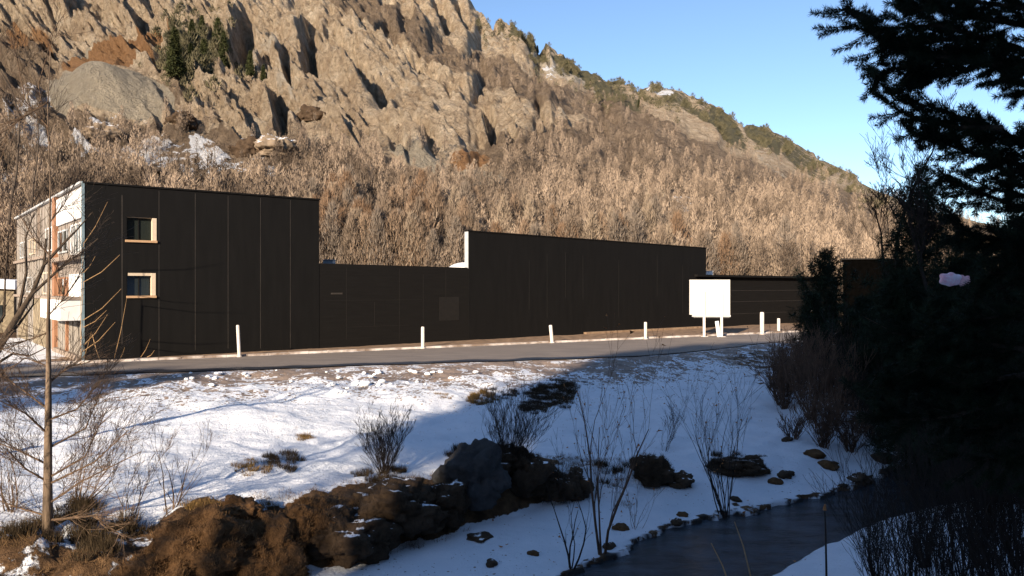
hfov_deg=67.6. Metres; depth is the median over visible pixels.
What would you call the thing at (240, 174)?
slope boulder
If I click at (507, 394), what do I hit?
grass tussock
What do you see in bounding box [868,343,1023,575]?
foreground shrub
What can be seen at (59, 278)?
window
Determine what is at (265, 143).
slope boulder
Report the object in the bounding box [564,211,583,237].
larch tree
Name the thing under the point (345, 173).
larch tree
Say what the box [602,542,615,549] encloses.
stone
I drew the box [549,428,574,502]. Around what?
bare shrub
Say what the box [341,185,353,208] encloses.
larch tree
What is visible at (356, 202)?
larch tree
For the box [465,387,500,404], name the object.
grass tussock
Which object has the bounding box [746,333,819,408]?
thicket shrub
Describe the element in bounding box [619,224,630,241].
larch tree
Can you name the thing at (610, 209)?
larch tree
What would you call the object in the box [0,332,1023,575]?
snowy ground
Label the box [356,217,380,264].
larch tree
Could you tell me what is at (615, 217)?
larch tree
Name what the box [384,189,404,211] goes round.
larch tree
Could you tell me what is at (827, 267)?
pine tree
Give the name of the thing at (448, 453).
turf fringe
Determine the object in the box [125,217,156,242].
window
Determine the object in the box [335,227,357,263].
larch tree
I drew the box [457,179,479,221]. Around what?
larch tree
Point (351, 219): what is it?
larch tree
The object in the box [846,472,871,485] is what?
stone
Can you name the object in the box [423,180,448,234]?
larch tree
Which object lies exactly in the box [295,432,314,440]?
grass tussock
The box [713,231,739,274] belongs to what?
larch tree
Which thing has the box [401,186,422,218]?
larch tree
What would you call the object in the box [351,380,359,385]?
snow lump
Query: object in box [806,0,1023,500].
pine
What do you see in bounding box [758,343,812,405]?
thicket shrub
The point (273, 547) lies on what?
rock
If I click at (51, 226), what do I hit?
window
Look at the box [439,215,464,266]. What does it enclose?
larch tree
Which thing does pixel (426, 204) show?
larch tree
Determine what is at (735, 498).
stone
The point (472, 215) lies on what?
larch tree
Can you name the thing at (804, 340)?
thicket shrub
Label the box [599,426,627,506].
bare shrub
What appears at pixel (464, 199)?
larch tree
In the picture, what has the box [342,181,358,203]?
larch tree
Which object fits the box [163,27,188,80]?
cliff conifer
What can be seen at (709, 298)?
sign board
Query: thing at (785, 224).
larch tree
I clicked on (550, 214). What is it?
larch tree
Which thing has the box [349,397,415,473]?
bare shrub
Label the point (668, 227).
larch tree
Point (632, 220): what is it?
larch tree
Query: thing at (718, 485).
bare shrub
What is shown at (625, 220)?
larch tree
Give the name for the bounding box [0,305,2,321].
window
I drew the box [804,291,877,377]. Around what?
pine tree
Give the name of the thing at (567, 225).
larch tree
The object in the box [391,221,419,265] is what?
larch tree
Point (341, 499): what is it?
bank grass
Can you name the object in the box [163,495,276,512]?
turf fringe
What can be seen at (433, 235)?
larch tree
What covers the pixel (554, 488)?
rock
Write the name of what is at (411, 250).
larch tree
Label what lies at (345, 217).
larch tree
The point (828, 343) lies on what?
thicket shrub
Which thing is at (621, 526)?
stone
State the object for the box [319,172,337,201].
larch tree
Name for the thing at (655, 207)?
larch tree
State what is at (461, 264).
roof skylight
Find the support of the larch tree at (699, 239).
on the snowy ground at (331, 452)
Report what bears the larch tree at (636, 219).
on the snowy ground at (331, 452)
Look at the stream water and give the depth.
18.31 m
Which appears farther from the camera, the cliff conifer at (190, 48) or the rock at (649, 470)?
the cliff conifer at (190, 48)
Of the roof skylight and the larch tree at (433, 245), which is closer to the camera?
the roof skylight
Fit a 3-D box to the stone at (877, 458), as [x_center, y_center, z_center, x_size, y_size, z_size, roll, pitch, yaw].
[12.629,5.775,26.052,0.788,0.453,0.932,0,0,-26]
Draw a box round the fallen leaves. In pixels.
[450,447,805,561]
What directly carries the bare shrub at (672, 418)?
on the snowy ground at (331, 452)
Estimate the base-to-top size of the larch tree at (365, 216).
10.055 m
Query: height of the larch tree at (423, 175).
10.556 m
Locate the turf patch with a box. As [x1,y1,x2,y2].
[518,378,580,413]
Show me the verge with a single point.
(699, 331)
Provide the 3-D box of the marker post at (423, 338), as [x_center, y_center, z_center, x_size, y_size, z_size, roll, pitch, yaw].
[-5.715,3.258,49.000,0.354,1.544,0.372,0,0,0]
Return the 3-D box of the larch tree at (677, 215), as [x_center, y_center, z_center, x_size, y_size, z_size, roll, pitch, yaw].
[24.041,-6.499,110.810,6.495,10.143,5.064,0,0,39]
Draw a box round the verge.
[0,323,803,363]
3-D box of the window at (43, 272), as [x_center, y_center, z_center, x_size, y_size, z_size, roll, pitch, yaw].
[-29.826,-0.313,49.041,0.078,1.429,3.400,0,0,-39]
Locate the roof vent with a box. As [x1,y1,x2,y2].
[323,260,335,263]
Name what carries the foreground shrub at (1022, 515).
on the snowy ground at (331, 452)
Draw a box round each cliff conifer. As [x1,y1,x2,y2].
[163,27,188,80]
[185,43,193,69]
[188,19,197,41]
[197,38,208,67]
[198,15,206,34]
[211,17,222,43]
[218,30,228,54]
[218,53,227,66]
[245,50,255,76]
[259,63,266,80]
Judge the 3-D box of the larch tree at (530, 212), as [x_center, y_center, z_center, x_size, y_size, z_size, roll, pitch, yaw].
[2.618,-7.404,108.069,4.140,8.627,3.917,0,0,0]
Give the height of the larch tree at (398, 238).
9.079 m
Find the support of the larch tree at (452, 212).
on the snowy ground at (331, 452)
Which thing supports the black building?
on the snowy ground at (331, 452)
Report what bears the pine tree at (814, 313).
on the snowy ground at (331, 452)
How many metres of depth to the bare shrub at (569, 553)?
16.28 m
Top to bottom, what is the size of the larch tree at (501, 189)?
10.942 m
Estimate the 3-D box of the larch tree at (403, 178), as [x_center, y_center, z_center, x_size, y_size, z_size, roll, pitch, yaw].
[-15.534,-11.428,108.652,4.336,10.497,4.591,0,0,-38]
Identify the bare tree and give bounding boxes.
[0,0,186,575]
[0,5,71,224]
[0,71,77,208]
[859,89,965,267]
[860,181,912,274]
[885,158,968,302]
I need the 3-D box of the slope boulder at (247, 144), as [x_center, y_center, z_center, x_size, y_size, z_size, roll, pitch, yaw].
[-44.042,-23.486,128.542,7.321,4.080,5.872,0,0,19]
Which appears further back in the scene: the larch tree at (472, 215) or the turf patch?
the larch tree at (472, 215)
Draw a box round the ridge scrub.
[137,0,890,215]
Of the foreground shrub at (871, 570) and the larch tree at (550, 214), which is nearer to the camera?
the foreground shrub at (871, 570)
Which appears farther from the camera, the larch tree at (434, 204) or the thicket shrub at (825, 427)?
the larch tree at (434, 204)
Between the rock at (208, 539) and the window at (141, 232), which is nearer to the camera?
the rock at (208, 539)
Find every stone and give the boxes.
[486,558,497,567]
[527,550,538,555]
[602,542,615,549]
[611,523,629,530]
[670,517,682,525]
[676,511,687,516]
[730,496,742,501]
[767,477,783,484]
[777,470,791,478]
[781,436,793,441]
[803,449,825,458]
[817,460,839,470]
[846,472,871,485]
[870,451,894,464]
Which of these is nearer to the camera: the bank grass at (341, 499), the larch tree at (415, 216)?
the bank grass at (341, 499)
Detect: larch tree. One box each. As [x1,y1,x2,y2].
[306,176,322,205]
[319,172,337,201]
[319,181,341,212]
[319,187,342,258]
[319,200,344,263]
[319,212,334,261]
[319,228,327,261]
[319,243,322,262]
[321,195,346,259]
[322,230,343,263]
[326,207,346,258]
[328,199,349,235]
[334,170,357,206]
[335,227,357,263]
[336,196,368,252]
[337,211,347,257]
[338,211,363,263]
[340,212,360,263]
[341,163,355,191]
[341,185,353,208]
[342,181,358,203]
[345,206,362,261]
[347,193,364,216]
[347,211,384,264]
[351,206,362,262]
[352,180,366,201]
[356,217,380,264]
[359,208,394,264]
[362,204,372,222]
[362,223,379,261]
[364,192,373,212]
[366,204,390,264]
[366,221,393,263]
[373,206,413,265]
[374,191,394,232]
[378,208,391,260]
[383,184,401,224]
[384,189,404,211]
[388,209,410,265]
[389,211,413,263]
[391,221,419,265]
[394,172,412,215]
[394,200,425,264]
[395,212,429,265]
[397,218,431,265]
[398,208,422,265]
[399,229,422,265]
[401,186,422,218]
[407,167,429,205]
[413,195,430,242]
[413,209,444,266]
[413,225,434,266]
[420,173,445,218]
[420,198,440,241]
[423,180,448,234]
[423,228,444,266]
[426,227,439,265]
[429,192,446,242]
[438,202,463,262]
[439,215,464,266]
[442,184,468,227]
[450,201,473,261]
[452,196,474,223]
[456,224,466,260]
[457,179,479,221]
[458,203,477,250]
[464,222,481,261]
[470,185,486,224]
[486,183,511,231]
[486,221,505,232]
[494,193,514,232]
[505,193,523,233]
[515,189,522,231]
[516,221,529,233]
[517,186,535,227]
[518,207,539,230]
[519,198,539,227]
[527,224,537,234]
[535,221,543,235]
[540,222,551,235]
[542,204,558,235]
[542,205,558,235]
[554,221,570,236]
[559,216,578,237]
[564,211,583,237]
[566,208,577,223]
[566,222,579,237]
[573,217,590,238]
[581,209,608,239]
[590,209,613,239]
[602,210,626,240]
[603,206,620,235]
[604,211,630,241]
[605,225,617,240]
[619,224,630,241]
[622,214,632,240]
[624,209,644,242]
[626,213,647,242]
[627,200,652,241]
[640,192,659,229]
[640,201,659,242]
[641,194,667,237]
[653,225,672,244]
[663,222,675,244]
[664,207,686,243]
[668,209,696,246]
[692,227,714,270]
[701,228,717,270]
[701,230,723,274]
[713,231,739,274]
[721,234,744,274]
[725,219,750,274]
[768,214,802,275]
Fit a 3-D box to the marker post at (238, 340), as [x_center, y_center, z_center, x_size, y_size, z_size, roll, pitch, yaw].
[-15.374,3.056,43.000,0.292,1.950,0.306,-3,0,0]
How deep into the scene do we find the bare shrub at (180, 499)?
15.91 m
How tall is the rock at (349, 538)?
1.344 m
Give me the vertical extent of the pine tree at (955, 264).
9.166 m
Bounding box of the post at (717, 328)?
[715,321,720,336]
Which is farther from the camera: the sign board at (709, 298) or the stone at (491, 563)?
the sign board at (709, 298)
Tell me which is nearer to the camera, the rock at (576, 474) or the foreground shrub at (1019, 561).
the foreground shrub at (1019, 561)
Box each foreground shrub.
[803,429,925,575]
[825,424,958,575]
[840,403,1004,575]
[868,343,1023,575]
[872,467,946,567]
[914,401,1023,575]
[920,338,1023,575]
[926,423,1018,564]
[958,430,1023,565]
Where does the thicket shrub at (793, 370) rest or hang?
on the snowy ground at (331, 452)
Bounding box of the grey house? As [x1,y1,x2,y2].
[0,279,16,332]
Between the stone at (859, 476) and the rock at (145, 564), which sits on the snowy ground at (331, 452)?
the rock at (145, 564)
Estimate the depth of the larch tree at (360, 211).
97.84 m
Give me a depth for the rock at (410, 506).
17.29 m
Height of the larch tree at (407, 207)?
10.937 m
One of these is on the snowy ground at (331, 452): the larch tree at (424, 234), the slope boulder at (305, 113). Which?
the larch tree at (424, 234)
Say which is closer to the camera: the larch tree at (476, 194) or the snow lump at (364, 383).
the snow lump at (364, 383)
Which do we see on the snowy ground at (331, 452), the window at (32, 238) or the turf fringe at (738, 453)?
the turf fringe at (738, 453)
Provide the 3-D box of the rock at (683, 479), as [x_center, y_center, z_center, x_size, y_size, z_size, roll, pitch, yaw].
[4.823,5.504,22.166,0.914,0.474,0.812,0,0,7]
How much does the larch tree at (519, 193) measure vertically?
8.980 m
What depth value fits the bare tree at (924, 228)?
30.55 m
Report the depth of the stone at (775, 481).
22.95 m
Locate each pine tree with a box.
[786,244,861,345]
[786,289,832,357]
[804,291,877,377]
[833,267,932,424]
[840,165,971,369]
[874,223,991,439]
[898,270,1023,502]
[906,212,1023,428]
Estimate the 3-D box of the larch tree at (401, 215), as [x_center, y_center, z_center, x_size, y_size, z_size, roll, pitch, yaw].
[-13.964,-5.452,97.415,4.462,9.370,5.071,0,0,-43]
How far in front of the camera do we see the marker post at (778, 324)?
67.89 m
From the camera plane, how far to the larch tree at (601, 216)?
103.03 m
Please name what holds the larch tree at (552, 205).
on the snowy ground at (331, 452)
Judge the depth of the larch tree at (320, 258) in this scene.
93.85 m
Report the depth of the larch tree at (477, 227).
98.81 m
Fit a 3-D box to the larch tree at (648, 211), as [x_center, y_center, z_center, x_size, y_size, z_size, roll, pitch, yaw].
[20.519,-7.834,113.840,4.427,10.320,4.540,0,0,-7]
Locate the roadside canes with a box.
[80,218,153,361]
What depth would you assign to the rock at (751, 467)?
23.26 m
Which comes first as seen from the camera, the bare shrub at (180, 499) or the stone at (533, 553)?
the bare shrub at (180, 499)
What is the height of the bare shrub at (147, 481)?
2.524 m
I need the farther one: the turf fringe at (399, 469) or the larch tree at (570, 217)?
the larch tree at (570, 217)
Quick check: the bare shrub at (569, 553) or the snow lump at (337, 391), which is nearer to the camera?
the bare shrub at (569, 553)
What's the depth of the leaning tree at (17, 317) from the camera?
19.96 m
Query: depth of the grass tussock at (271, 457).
20.74 m
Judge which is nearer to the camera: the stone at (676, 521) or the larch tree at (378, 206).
the stone at (676, 521)
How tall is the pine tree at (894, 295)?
6.740 m
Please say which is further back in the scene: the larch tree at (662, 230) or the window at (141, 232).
the larch tree at (662, 230)
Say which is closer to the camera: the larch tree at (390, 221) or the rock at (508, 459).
the rock at (508, 459)
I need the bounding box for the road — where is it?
[0,332,835,376]
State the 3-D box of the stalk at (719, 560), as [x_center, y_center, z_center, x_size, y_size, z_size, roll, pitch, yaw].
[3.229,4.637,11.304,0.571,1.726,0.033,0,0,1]
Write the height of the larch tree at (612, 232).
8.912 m
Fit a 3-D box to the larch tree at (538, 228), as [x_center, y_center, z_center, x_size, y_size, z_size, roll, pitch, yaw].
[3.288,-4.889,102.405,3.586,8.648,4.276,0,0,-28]
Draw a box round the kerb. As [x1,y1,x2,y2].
[0,330,797,366]
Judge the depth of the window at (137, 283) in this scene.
41.90 m
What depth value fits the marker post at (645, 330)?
57.91 m
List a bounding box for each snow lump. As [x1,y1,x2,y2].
[330,389,342,394]
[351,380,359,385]
[358,380,370,385]
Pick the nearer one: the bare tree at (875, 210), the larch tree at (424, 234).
the bare tree at (875, 210)
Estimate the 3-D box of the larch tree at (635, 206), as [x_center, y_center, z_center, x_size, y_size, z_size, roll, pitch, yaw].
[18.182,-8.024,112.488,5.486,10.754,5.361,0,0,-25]
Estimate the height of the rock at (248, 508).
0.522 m
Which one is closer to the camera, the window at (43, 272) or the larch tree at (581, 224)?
the window at (43, 272)
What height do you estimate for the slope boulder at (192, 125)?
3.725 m
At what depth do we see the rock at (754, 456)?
23.70 m
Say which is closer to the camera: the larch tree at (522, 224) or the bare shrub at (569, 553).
the bare shrub at (569, 553)
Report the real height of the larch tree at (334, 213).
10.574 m
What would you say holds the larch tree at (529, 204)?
on the snowy ground at (331, 452)
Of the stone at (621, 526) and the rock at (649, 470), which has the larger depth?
the rock at (649, 470)
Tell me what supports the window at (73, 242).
in the black building
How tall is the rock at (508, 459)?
0.977 m
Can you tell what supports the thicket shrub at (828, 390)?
on the snowy ground at (331, 452)
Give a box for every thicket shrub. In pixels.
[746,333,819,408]
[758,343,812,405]
[762,326,859,419]
[773,342,790,374]
[777,408,811,439]
[778,326,830,396]
[782,375,855,448]
[784,324,827,375]
[792,340,876,425]
[794,321,852,392]
[810,302,880,407]
[828,403,873,454]
[836,352,893,444]
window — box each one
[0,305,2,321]
[20,241,24,258]
[29,238,34,254]
[42,272,50,293]
[45,226,51,250]
[57,277,68,295]
[58,229,67,253]
[70,222,80,254]
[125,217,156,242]
[126,273,156,297]
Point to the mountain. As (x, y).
(382, 68)
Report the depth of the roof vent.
54.00 m
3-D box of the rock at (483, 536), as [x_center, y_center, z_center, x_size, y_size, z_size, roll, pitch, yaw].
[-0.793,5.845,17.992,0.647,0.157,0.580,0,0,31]
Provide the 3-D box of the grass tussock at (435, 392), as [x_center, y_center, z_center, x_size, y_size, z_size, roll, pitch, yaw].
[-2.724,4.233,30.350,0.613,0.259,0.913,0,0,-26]
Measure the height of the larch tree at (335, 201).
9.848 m
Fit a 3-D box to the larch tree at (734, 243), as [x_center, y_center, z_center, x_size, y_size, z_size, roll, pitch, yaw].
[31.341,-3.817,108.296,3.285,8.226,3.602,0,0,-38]
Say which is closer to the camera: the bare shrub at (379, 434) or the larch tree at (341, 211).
the bare shrub at (379, 434)
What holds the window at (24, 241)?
in the black building
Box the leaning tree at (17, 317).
[0,166,113,361]
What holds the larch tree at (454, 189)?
on the snowy ground at (331, 452)
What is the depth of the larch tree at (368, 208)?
99.14 m
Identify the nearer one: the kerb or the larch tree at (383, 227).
the kerb
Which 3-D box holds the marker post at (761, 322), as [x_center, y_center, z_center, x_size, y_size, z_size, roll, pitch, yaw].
[20.928,3.026,64.000,0.550,2.007,0.577,0,0,0]
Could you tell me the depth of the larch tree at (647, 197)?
116.25 m
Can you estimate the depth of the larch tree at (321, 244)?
95.17 m
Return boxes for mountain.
[0,0,989,317]
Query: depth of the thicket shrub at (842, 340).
33.24 m
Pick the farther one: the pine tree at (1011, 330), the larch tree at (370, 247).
the larch tree at (370, 247)
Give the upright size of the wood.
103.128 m
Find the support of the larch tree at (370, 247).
on the snowy ground at (331, 452)
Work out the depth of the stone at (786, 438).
26.75 m
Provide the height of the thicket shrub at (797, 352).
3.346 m
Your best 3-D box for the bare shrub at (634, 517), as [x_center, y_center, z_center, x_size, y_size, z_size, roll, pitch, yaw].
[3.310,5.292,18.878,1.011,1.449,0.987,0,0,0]
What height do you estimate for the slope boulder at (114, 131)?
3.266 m
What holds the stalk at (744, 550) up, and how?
on the snowy ground at (331, 452)
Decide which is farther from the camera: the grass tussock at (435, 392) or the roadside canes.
the roadside canes
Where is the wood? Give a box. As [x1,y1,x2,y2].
[0,54,1000,281]
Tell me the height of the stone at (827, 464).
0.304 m
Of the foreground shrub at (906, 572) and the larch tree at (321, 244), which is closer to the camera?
the foreground shrub at (906, 572)
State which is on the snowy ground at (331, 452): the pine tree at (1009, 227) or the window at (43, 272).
the pine tree at (1009, 227)
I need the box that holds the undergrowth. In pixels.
[0,489,155,560]
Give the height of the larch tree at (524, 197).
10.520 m
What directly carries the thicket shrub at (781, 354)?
on the snowy ground at (331, 452)
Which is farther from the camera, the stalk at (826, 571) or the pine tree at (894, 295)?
the pine tree at (894, 295)
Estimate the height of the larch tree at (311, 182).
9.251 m
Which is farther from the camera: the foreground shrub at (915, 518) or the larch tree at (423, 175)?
the larch tree at (423, 175)
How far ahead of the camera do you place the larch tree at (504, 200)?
106.92 m
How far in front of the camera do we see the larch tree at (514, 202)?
109.93 m
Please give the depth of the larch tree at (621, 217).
105.75 m
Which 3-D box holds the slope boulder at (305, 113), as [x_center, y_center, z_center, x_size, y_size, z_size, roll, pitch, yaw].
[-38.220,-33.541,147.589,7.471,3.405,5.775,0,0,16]
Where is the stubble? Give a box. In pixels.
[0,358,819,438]
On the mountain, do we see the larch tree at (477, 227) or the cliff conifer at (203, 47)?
the cliff conifer at (203, 47)
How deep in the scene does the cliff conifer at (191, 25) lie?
174.40 m
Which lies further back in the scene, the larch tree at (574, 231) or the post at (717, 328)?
the larch tree at (574, 231)
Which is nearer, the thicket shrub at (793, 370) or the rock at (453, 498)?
the rock at (453, 498)
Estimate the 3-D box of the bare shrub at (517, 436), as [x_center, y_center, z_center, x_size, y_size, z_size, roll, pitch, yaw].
[0.277,3.456,20.351,2.310,3.000,2.828,0,0,0]
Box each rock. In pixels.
[116,548,192,575]
[141,498,254,575]
[221,494,263,520]
[231,508,314,575]
[280,494,340,547]
[306,500,405,568]
[351,473,453,538]
[429,477,471,529]
[432,438,511,510]
[466,531,493,541]
[493,441,540,475]
[508,446,555,498]
[539,467,579,504]
[564,465,594,501]
[626,451,676,488]
[668,470,694,488]
[703,455,772,477]
[744,454,763,463]
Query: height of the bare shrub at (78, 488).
2.351 m
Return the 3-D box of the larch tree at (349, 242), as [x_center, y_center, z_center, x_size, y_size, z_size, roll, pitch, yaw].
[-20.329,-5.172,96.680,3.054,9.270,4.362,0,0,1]
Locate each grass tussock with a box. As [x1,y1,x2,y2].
[231,457,272,475]
[259,448,306,472]
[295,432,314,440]
[433,391,451,398]
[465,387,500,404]
[489,387,519,399]
[594,457,611,483]
[611,460,629,473]
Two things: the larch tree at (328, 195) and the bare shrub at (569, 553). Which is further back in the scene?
the larch tree at (328, 195)
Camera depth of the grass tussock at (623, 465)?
22.49 m
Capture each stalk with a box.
[711,543,726,575]
[734,522,750,575]
[823,504,827,575]
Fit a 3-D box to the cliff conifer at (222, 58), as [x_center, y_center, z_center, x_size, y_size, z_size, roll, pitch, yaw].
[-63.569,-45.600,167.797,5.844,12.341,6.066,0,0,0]
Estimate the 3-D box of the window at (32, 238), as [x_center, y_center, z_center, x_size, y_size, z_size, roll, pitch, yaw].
[-34.001,-2.924,54.152,0.078,1.116,2.600,0,0,-39]
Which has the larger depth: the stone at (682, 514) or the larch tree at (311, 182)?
the larch tree at (311, 182)
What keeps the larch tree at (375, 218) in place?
on the snowy ground at (331, 452)
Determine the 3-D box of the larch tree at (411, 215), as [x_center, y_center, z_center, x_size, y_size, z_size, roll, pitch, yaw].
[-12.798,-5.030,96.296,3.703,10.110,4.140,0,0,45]
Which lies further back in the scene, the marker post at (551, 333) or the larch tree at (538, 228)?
the larch tree at (538, 228)
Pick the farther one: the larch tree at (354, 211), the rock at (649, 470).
the larch tree at (354, 211)
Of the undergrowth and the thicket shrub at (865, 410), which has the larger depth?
the thicket shrub at (865, 410)
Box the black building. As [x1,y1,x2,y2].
[13,181,836,360]
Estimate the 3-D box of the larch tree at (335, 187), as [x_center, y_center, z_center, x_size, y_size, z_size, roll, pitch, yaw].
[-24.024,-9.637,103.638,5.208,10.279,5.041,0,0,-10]
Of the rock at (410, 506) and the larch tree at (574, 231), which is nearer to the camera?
the rock at (410, 506)
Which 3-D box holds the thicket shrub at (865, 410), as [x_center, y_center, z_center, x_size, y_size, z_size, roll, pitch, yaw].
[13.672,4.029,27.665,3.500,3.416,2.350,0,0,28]
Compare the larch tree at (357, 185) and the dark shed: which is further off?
the larch tree at (357, 185)
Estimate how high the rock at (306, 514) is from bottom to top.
1.138 m
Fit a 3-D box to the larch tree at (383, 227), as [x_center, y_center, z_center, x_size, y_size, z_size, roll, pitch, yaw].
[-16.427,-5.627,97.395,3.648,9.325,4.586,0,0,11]
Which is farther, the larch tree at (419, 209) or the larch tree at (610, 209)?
the larch tree at (610, 209)
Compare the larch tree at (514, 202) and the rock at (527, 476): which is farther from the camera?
the larch tree at (514, 202)
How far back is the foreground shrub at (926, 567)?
10.97 m
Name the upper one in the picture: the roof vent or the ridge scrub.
the ridge scrub
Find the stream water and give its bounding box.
[573,468,969,575]
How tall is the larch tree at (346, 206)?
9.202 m
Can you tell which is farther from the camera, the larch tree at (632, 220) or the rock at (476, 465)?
the larch tree at (632, 220)
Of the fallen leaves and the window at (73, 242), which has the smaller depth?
the fallen leaves
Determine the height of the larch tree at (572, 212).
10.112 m
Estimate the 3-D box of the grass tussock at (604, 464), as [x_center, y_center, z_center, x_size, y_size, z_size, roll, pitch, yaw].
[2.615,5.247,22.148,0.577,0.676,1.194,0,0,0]
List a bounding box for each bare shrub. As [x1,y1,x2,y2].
[0,417,34,512]
[57,398,132,501]
[102,413,180,527]
[135,388,214,514]
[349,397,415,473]
[480,361,564,457]
[534,452,592,568]
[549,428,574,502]
[558,313,665,554]
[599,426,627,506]
[626,477,664,527]
[657,326,788,518]
[660,396,687,451]
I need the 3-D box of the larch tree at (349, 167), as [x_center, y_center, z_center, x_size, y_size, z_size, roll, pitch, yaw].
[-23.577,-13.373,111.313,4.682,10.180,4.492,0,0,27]
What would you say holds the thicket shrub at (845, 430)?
on the snowy ground at (331, 452)
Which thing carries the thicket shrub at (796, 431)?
on the snowy ground at (331, 452)
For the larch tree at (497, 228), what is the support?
on the snowy ground at (331, 452)
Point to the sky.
(762, 62)
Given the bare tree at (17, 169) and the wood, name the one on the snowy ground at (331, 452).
the bare tree at (17, 169)
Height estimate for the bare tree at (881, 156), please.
8.434 m
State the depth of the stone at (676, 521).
19.31 m
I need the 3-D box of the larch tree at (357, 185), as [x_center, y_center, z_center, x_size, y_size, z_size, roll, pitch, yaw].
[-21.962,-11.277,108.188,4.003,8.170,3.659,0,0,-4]
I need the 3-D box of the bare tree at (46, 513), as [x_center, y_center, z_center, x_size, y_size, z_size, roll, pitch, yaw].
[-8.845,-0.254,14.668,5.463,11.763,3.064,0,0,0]
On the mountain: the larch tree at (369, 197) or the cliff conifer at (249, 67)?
the cliff conifer at (249, 67)
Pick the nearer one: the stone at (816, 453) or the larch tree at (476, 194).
the stone at (816, 453)
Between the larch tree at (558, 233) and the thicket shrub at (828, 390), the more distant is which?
the larch tree at (558, 233)
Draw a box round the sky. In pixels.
[470,0,1023,224]
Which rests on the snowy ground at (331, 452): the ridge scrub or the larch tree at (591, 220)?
the larch tree at (591, 220)
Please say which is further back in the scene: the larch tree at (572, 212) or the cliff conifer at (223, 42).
the cliff conifer at (223, 42)
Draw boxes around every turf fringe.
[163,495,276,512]
[350,462,409,485]
[443,441,468,456]
[710,450,766,460]
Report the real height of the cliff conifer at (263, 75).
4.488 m
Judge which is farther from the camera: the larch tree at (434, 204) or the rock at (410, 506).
the larch tree at (434, 204)
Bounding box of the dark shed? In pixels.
[841,258,903,306]
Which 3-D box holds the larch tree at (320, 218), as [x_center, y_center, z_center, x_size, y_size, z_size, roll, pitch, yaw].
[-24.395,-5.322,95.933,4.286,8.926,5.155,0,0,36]
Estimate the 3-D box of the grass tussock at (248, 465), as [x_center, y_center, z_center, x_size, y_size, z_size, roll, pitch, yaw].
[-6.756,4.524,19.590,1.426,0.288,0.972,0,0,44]
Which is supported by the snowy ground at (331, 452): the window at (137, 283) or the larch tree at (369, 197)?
the larch tree at (369, 197)
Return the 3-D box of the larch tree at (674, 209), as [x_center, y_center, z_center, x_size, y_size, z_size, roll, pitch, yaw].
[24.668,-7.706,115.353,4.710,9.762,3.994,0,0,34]
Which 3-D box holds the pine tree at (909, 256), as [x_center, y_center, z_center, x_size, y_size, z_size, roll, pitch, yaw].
[17.226,0.101,31.939,6.064,10.934,5.558,0,0,0]
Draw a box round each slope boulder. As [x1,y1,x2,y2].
[81,122,126,140]
[163,110,198,130]
[222,168,252,183]
[228,135,261,157]
[253,134,299,156]
[296,104,325,121]
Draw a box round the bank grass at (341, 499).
[0,450,632,575]
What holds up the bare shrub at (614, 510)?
on the snowy ground at (331, 452)
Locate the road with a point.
(583, 349)
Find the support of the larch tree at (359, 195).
on the snowy ground at (331, 452)
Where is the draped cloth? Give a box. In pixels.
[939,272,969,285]
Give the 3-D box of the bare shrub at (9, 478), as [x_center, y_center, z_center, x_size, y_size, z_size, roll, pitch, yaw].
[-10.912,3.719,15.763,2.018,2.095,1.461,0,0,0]
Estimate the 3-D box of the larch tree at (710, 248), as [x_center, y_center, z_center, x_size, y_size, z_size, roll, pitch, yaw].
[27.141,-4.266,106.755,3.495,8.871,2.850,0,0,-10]
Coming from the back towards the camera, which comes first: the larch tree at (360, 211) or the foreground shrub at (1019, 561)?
the larch tree at (360, 211)
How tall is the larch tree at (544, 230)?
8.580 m
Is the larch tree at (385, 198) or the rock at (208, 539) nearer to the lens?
the rock at (208, 539)
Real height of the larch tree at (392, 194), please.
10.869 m
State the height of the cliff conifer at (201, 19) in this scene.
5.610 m
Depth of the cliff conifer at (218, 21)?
177.30 m
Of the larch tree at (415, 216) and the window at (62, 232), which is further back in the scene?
the larch tree at (415, 216)
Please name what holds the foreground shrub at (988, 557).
on the snowy ground at (331, 452)
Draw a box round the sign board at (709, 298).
[689,280,730,336]
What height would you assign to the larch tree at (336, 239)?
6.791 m
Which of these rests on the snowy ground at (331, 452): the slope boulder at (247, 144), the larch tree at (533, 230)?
the larch tree at (533, 230)
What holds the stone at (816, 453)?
on the snowy ground at (331, 452)
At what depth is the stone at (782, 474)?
23.42 m
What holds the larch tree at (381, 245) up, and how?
on the snowy ground at (331, 452)
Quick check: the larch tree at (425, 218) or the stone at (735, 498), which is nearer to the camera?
the stone at (735, 498)
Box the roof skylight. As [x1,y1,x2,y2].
[450,262,464,267]
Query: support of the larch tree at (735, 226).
on the snowy ground at (331, 452)
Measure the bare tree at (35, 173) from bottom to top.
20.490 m
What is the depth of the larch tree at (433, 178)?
108.54 m
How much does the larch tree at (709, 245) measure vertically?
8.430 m
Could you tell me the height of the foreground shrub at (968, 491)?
2.914 m
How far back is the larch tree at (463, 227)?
99.81 m
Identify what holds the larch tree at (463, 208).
on the snowy ground at (331, 452)
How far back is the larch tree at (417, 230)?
95.99 m
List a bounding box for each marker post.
[236,325,241,356]
[420,327,425,348]
[549,325,554,342]
[643,322,647,338]
[759,312,764,333]
[777,318,779,330]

